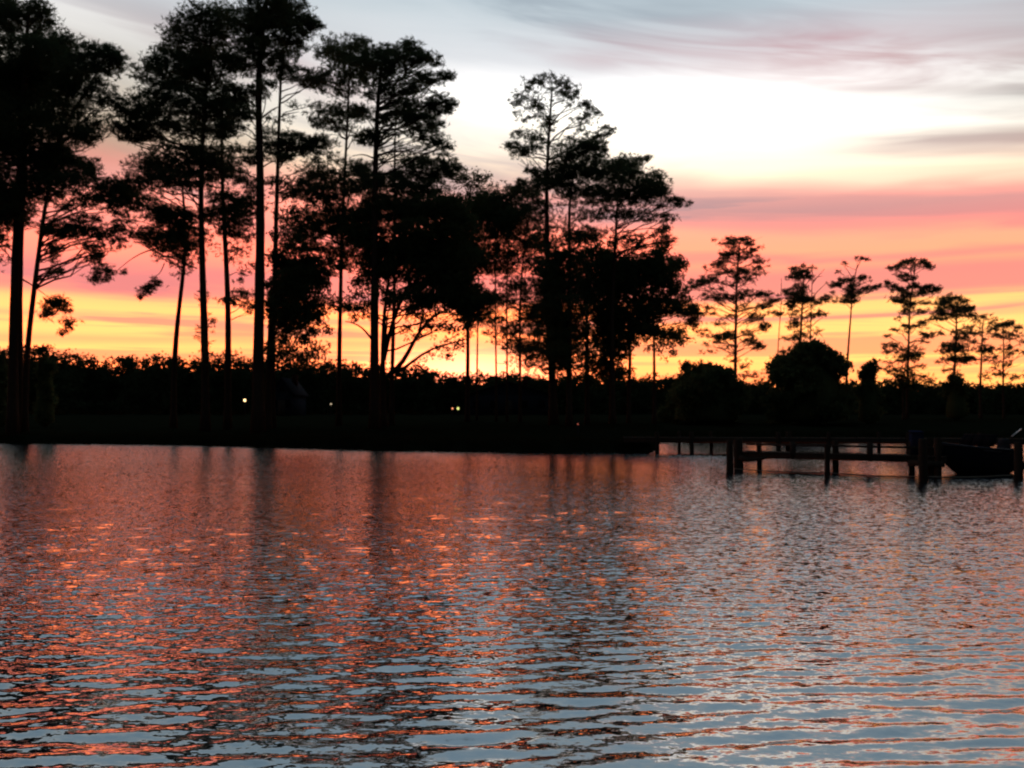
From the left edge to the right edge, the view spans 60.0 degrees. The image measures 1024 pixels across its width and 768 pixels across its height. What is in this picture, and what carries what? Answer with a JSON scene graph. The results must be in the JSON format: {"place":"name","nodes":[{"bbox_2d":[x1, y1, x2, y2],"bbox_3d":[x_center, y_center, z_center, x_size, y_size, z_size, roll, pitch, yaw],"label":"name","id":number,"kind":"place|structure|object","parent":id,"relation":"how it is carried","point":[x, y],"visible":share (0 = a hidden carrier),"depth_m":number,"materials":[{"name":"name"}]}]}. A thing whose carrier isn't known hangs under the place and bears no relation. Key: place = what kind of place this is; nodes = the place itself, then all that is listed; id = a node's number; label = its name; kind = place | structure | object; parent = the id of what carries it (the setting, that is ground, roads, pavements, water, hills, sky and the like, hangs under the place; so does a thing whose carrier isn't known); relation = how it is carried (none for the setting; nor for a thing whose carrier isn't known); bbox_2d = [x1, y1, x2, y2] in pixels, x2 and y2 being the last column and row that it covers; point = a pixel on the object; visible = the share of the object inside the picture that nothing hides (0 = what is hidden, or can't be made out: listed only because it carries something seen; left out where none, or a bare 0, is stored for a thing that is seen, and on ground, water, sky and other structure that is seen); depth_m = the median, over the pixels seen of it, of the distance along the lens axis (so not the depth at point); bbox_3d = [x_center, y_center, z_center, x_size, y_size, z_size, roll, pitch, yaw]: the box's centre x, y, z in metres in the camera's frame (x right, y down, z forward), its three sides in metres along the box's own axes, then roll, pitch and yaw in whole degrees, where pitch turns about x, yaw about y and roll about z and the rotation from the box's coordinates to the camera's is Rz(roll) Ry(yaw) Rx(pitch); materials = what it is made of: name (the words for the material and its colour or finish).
{"place":"outdoors","nodes":[
{"label":"outdoors","id":0,"kind":"place"},
{"bbox_2d":[0,443,1023,767],"bbox_3d":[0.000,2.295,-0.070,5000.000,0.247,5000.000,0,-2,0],"label":"water","id":1,"kind":"structure","parent":0,"point":[668,605],"depth_m":9.74,"materials":[{"name":"black liquid"}]},
{"bbox_2d":[623,431,1023,453],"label":"pier","id":2,"kind":"structure","parent":1,"relation":"in","point":[691,439],"depth_m":45.82,"materials":[{"name":"brown wood"}]},
{"bbox_2d":[726,437,946,481],"bbox_3d":[11.189,3.082,31.234,7.203,2.542,4.394,-1,-2,36],"label":"dock","id":3,"kind":"object","parent":1,"relation":"in","point":[929,459],"visible":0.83,"depth_m":31.32,"materials":[{"name":"brown wood"}]},
{"bbox_2d":[733,468,1015,477],"bbox_3d":[11.596,2.953,29.159,9.051,0.086,1.928,-1,-2,22],"label":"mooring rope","id":4,"kind":"object","parent":3,"relation":"attached to","point":[877,475],"visible":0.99,"depth_m":28.49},
{"bbox_2d":[908,430,924,454],"bbox_3d":[14.078,2.049,30.863,0.440,0.858,0.360,0,-2,0],"label":"dock box","id":5,"kind":"object","parent":3,"relation":"on","point":[915,436],"visible":0.76,"depth_m":30.72,"materials":[{"name":"blue plastic"}]},
{"bbox_2d":[941,429,1023,473],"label":"motor boat","id":6,"kind":"object","parent":1,"relation":"on","point":[972,454],"visible":0.84,"depth_m":30.58,"materials":[{"name":"paint"}]},
{"bbox_2d":[1014,442,1023,479],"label":"boat lift post","id":7,"kind":"object","parent":1,"relation":"in","point":[1018,460],"visible":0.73,"depth_m":28.32,"materials":[{"name":"brown wood"}]},
{"bbox_2d":[0,414,1023,453],"bbox_3d":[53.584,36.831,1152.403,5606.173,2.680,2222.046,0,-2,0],"label":"ground","id":8,"kind":"structure","parent":0,"point":[448,425],"depth_m":67.15,"materials":[{"name":"soil"}]},
{"bbox_2d":[0,0,77,436],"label":"pine tree","id":9,"kind":"object","parent":8,"relation":"on","point":[12,12],"visible":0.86,"depth_m":61.92,"materials":[{"name":"black plant"}]},
{"bbox_2d":[30,344,59,426],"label":"round bush","id":10,"kind":"object","parent":8,"relation":"on","point":[43,407],"visible":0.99,"depth_m":69.55,"materials":[{"name":"plant"}]},
{"bbox_2d":[0,25,100,426],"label":"pine tree","id":11,"kind":"object","parent":8,"relation":"on","point":[35,191],"visible":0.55,"depth_m":63.82,"materials":[{"name":"black plant"}]},
{"bbox_2d":[17,39,156,433],"bbox_3d":[-30.766,-10.480,63.118,8.420,28.204,12.026,2,-2,-44],"label":"pine tree","id":12,"kind":"object","parent":8,"relation":"on","point":[110,57],"visible":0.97,"depth_m":61.80,"materials":[{"name":"black plant"}]},
{"bbox_2d":[79,181,221,427],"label":"pine tree","id":13,"kind":"object","parent":8,"relation":"on","point":[174,239],"visible":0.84,"depth_m":66.29,"materials":[{"name":"black plant"}]},
{"bbox_2d":[110,0,254,431],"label":"pine tree","id":14,"kind":"object","parent":8,"relation":"on","point":[198,105],"visible":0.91,"depth_m":63.49,"materials":[{"name":"black plant"}]},
{"bbox_2d":[191,97,280,429],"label":"pine tree","id":15,"kind":"object","parent":8,"relation":"on","point":[232,222],"visible":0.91,"depth_m":65.98,"materials":[{"name":"black plant"}]},
{"bbox_2d":[210,0,326,433],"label":"pine tree","id":16,"kind":"object","parent":8,"relation":"on","point":[259,24],"visible":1,"depth_m":60.93,"materials":[{"name":"black plant"}]},
{"bbox_2d":[275,375,308,415],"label":"house","id":17,"kind":"structure","parent":8,"relation":"on","point":[291,395],"depth_m":120.06,"materials":[{"name":"black"}]},
{"bbox_2d":[278,400,284,414],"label":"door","id":18,"kind":"structure","parent":17,"relation":"in","point":[281,403],"depth_m":119.86,"materials":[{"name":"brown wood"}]},
{"bbox_2d":[279,385,284,391],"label":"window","id":19,"kind":"structure","parent":17,"relation":"in","point":[281,387],"depth_m":120.01,"materials":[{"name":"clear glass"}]},
{"bbox_2d":[285,399,290,407],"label":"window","id":20,"kind":"structure","parent":17,"relation":"in","point":[287,401],"depth_m":119.95,"materials":[{"name":"black glass"}]},
{"bbox_2d":[246,37,342,428],"bbox_3d":[-16.074,-11.212,64.912,7.285,29.127,7.027,0,-2,0],"label":"pine tree","id":21,"kind":"object","parent":8,"relation":"on","point":[283,145],"visible":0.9,"depth_m":64.38,"materials":[{"name":"black plant"}]},
{"bbox_2d":[257,199,353,429],"bbox_3d":[-15.876,-5.008,63.133,7.553,16.740,6.426,-1,-2,37],"label":"leafy tree","id":22,"kind":"object","parent":8,"relation":"on","point":[291,305],"visible":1,"depth_m":62.33,"materials":[{"name":"black plant"}]},
{"bbox_2d":[266,30,383,425],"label":"pine tree","id":23,"kind":"object","parent":8,"relation":"on","point":[313,223],"visible":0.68,"depth_m":67.82,"materials":[{"name":"black plant"}]},
{"bbox_2d":[338,34,460,428],"bbox_3d":[-7.979,-11.072,62.078,9.061,28.584,8.402,0,-2,0],"label":"pine tree","id":24,"kind":"object","parent":8,"relation":"on","point":[381,69],"visible":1,"depth_m":61.80,"materials":[{"name":"black plant"}]},
{"bbox_2d":[330,127,471,425],"bbox_3d":[-8.388,-8.982,65.945,11.266,24.256,11.271,0,-2,0],"label":"pine tree","id":25,"kind":"object","parent":8,"relation":"on","point":[427,176],"visible":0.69,"depth_m":64.81,"materials":[{"name":"black plant"}]},
{"bbox_2d":[317,189,500,426],"bbox_3d":[-7.441,-5.681,63.902,13.243,17.708,12.105,0,-2,0],"label":"spreading tree","id":26,"kind":"object","parent":8,"relation":"on","point":[433,271],"visible":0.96,"depth_m":62.45,"materials":[{"name":"black plant"}]},
{"bbox_2d":[444,165,493,421],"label":"thin tree","id":27,"kind":"object","parent":8,"relation":"on","point":[470,187],"visible":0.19,"depth_m":72.13,"materials":[{"name":"black plant"}]},
{"bbox_2d":[464,185,530,420],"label":"slender pine","id":28,"kind":"object","parent":8,"relation":"on","point":[493,217],"visible":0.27,"depth_m":75.24,"materials":[{"name":"black plant"}]},
{"bbox_2d":[463,379,548,415],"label":"house","id":29,"kind":"structure","parent":8,"relation":"on","point":[535,401],"depth_m":124.97,"materials":[{"name":"black"}]},
{"bbox_2d":[472,400,479,408],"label":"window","id":30,"kind":"structure","parent":29,"relation":"in","point":[473,401],"depth_m":124.91,"materials":[{"name":"black glass"}]},
{"bbox_2d":[489,400,494,408],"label":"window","id":31,"kind":"structure","parent":29,"relation":"in","point":[491,402],"depth_m":124.94,"materials":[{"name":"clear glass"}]},
{"bbox_2d":[505,401,511,414],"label":"door","id":32,"kind":"structure","parent":29,"relation":"in","point":[509,402],"depth_m":124.88,"materials":[{"name":"brown wood"}]},
{"bbox_2d":[522,400,527,408],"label":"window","id":33,"kind":"structure","parent":29,"relation":"in","point":[524,402],"depth_m":124.94,"materials":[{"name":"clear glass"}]},
{"bbox_2d":[538,400,545,408],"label":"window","id":34,"kind":"structure","parent":29,"relation":"in","point":[541,403],"depth_m":124.93,"materials":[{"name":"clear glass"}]},
{"bbox_2d":[0,344,1023,414],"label":"woods","id":35,"kind":"object","parent":8,"relation":"on","point":[92,387],"visible":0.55,"depth_m":145.57,"materials":[{"name":"black plant"}]},
{"bbox_2d":[0,427,1023,451],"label":"shore grass","id":36,"kind":"structure","parent":8,"relation":"on","point":[494,442],"depth_m":54.46,"materials":[{"name":"black plant"}]},
{"bbox_2d":[464,179,577,421],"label":"slender pine","id":37,"kind":"object","parent":8,"relation":"on","point":[494,272],"visible":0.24,"depth_m":76.60,"materials":[{"name":"black plant"}]},
{"bbox_2d":[471,180,575,421],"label":"slender pine","id":38,"kind":"object","parent":8,"relation":"on","point":[511,234],"visible":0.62,"depth_m":74.85,"materials":[{"name":"black plant"}]},
{"bbox_2d":[482,188,573,422],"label":"slender pine","id":39,"kind":"object","parent":8,"relation":"on","point":[515,287],"visible":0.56,"depth_m":71.96,"materials":[{"name":"black plant"}]},
{"bbox_2d":[499,70,617,424],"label":"tall pine","id":40,"kind":"object","parent":8,"relation":"on","point":[536,181],"visible":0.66,"depth_m":66.36,"materials":[{"name":"black plant"}]},
{"bbox_2d":[510,134,634,425],"bbox_3d":[4.538,-7.774,65.813,8.480,21.921,7.180,1,-2,-37],"label":"dense pine","id":41,"kind":"object","parent":8,"relation":"on","point":[580,172],"visible":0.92,"depth_m":64.73,"materials":[{"name":"black plant"}]},
{"bbox_2d":[561,238,653,423],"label":"grove tree","id":42,"kind":"object","parent":8,"relation":"on","point":[597,262],"visible":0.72,"depth_m":68.69,"materials":[{"name":"black plant"}]},
{"bbox_2d":[566,151,693,423],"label":"dense pine","id":43,"kind":"object","parent":8,"relation":"on","point":[646,188],"visible":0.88,"depth_m":66.89,"materials":[{"name":"black plant"}]},
{"bbox_2d":[588,251,672,422],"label":"grove tree","id":44,"kind":"object","parent":8,"relation":"on","point":[637,311],"visible":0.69,"depth_m":69.26,"materials":[{"name":"black plant"}]},
{"bbox_2d":[623,239,704,424],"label":"grove tree","id":45,"kind":"object","parent":8,"relation":"on","point":[673,265],"visible":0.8,"depth_m":70.38,"materials":[{"name":"black plant"}]},
{"bbox_2d":[678,360,692,374],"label":"round bush","id":46,"kind":"object","parent":8,"relation":"on","point":[684,364],"visible":0.22,"depth_m":83.80,"materials":[{"name":"black plant"}]},
{"bbox_2d":[656,359,754,423],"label":"round bush","id":47,"kind":"object","parent":8,"relation":"on","point":[702,392],"visible":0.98,"depth_m":77.75,"materials":[{"name":"black plant"}]},
{"bbox_2d":[683,234,783,388],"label":"pine tree","id":48,"kind":"object","parent":8,"relation":"on","point":[713,279],"visible":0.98,"depth_m":91.94,"materials":[{"name":"black plant"}]},
{"bbox_2d":[766,278,788,389],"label":"bare tree","id":49,"kind":"object","parent":8,"relation":"on","point":[776,312],"visible":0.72,"depth_m":89.86,"materials":[{"name":"black plant"}]},
{"bbox_2d":[771,262,834,358],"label":"pine tree","id":50,"kind":"object","parent":8,"relation":"on","point":[798,296],"visible":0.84,"depth_m":92.51,"materials":[{"name":"black plant"}]},
{"bbox_2d":[758,337,859,424],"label":"round bush","id":51,"kind":"object","parent":8,"relation":"on","point":[806,376],"visible":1,"depth_m":76.32,"materials":[{"name":"black plant"}]},
{"bbox_2d":[805,264,824,338],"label":"dead tree","id":52,"kind":"object","parent":8,"relation":"on","point":[813,297],"visible":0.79,"depth_m":91.37,"materials":[{"name":"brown wood"}]},
{"bbox_2d":[826,255,889,419],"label":"pine tree","id":53,"kind":"object","parent":8,"relation":"on","point":[851,294],"visible":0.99,"depth_m":87.97,"materials":[{"name":"black plant"}]},
{"bbox_2d":[850,357,887,423],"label":"round bush","id":54,"kind":"object","parent":8,"relation":"on","point":[868,394],"visible":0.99,"depth_m":78.49,"materials":[{"name":"black plant"}]},
{"bbox_2d":[878,341,937,419],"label":"tree","id":55,"kind":"object","parent":8,"relation":"on","point":[905,356],"visible":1,"depth_m":88.59,"materials":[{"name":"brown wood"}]},
{"bbox_2d":[883,255,944,418],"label":"pine tree","id":56,"kind":"object","parent":8,"relation":"on","point":[907,304],"visible":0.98,"depth_m":89.93,"materials":[{"name":"black plant"}]},
{"bbox_2d":[923,291,983,377],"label":"pine tree","id":57,"kind":"object","parent":8,"relation":"on","point":[957,308],"visible":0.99,"depth_m":93.67,"materials":[{"name":"black plant"}]},
{"bbox_2d":[936,370,970,419],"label":"round bush","id":58,"kind":"object","parent":8,"relation":"on","point":[956,392],"visible":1,"depth_m":85.45,"materials":[{"name":"black plant"}]},
{"bbox_2d":[967,313,1002,417],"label":"pine tree","id":59,"kind":"object","parent":8,"relation":"on","point":[983,349],"visible":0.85,"depth_m":96.24,"materials":[{"name":"black plant"}]},
{"bbox_2d":[987,319,1023,418],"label":"pine tree","id":60,"kind":"object","parent":8,"relation":"on","point":[1006,336],"visible":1,"depth_m":93.22,"materials":[{"name":"black plant"}]},
{"bbox_2d":[0,0,1023,387],"label":"sky","id":61,"kind":"structure","parent":0,"point":[829,132],"materials":[{"name":"multicoloured"}]}
]}

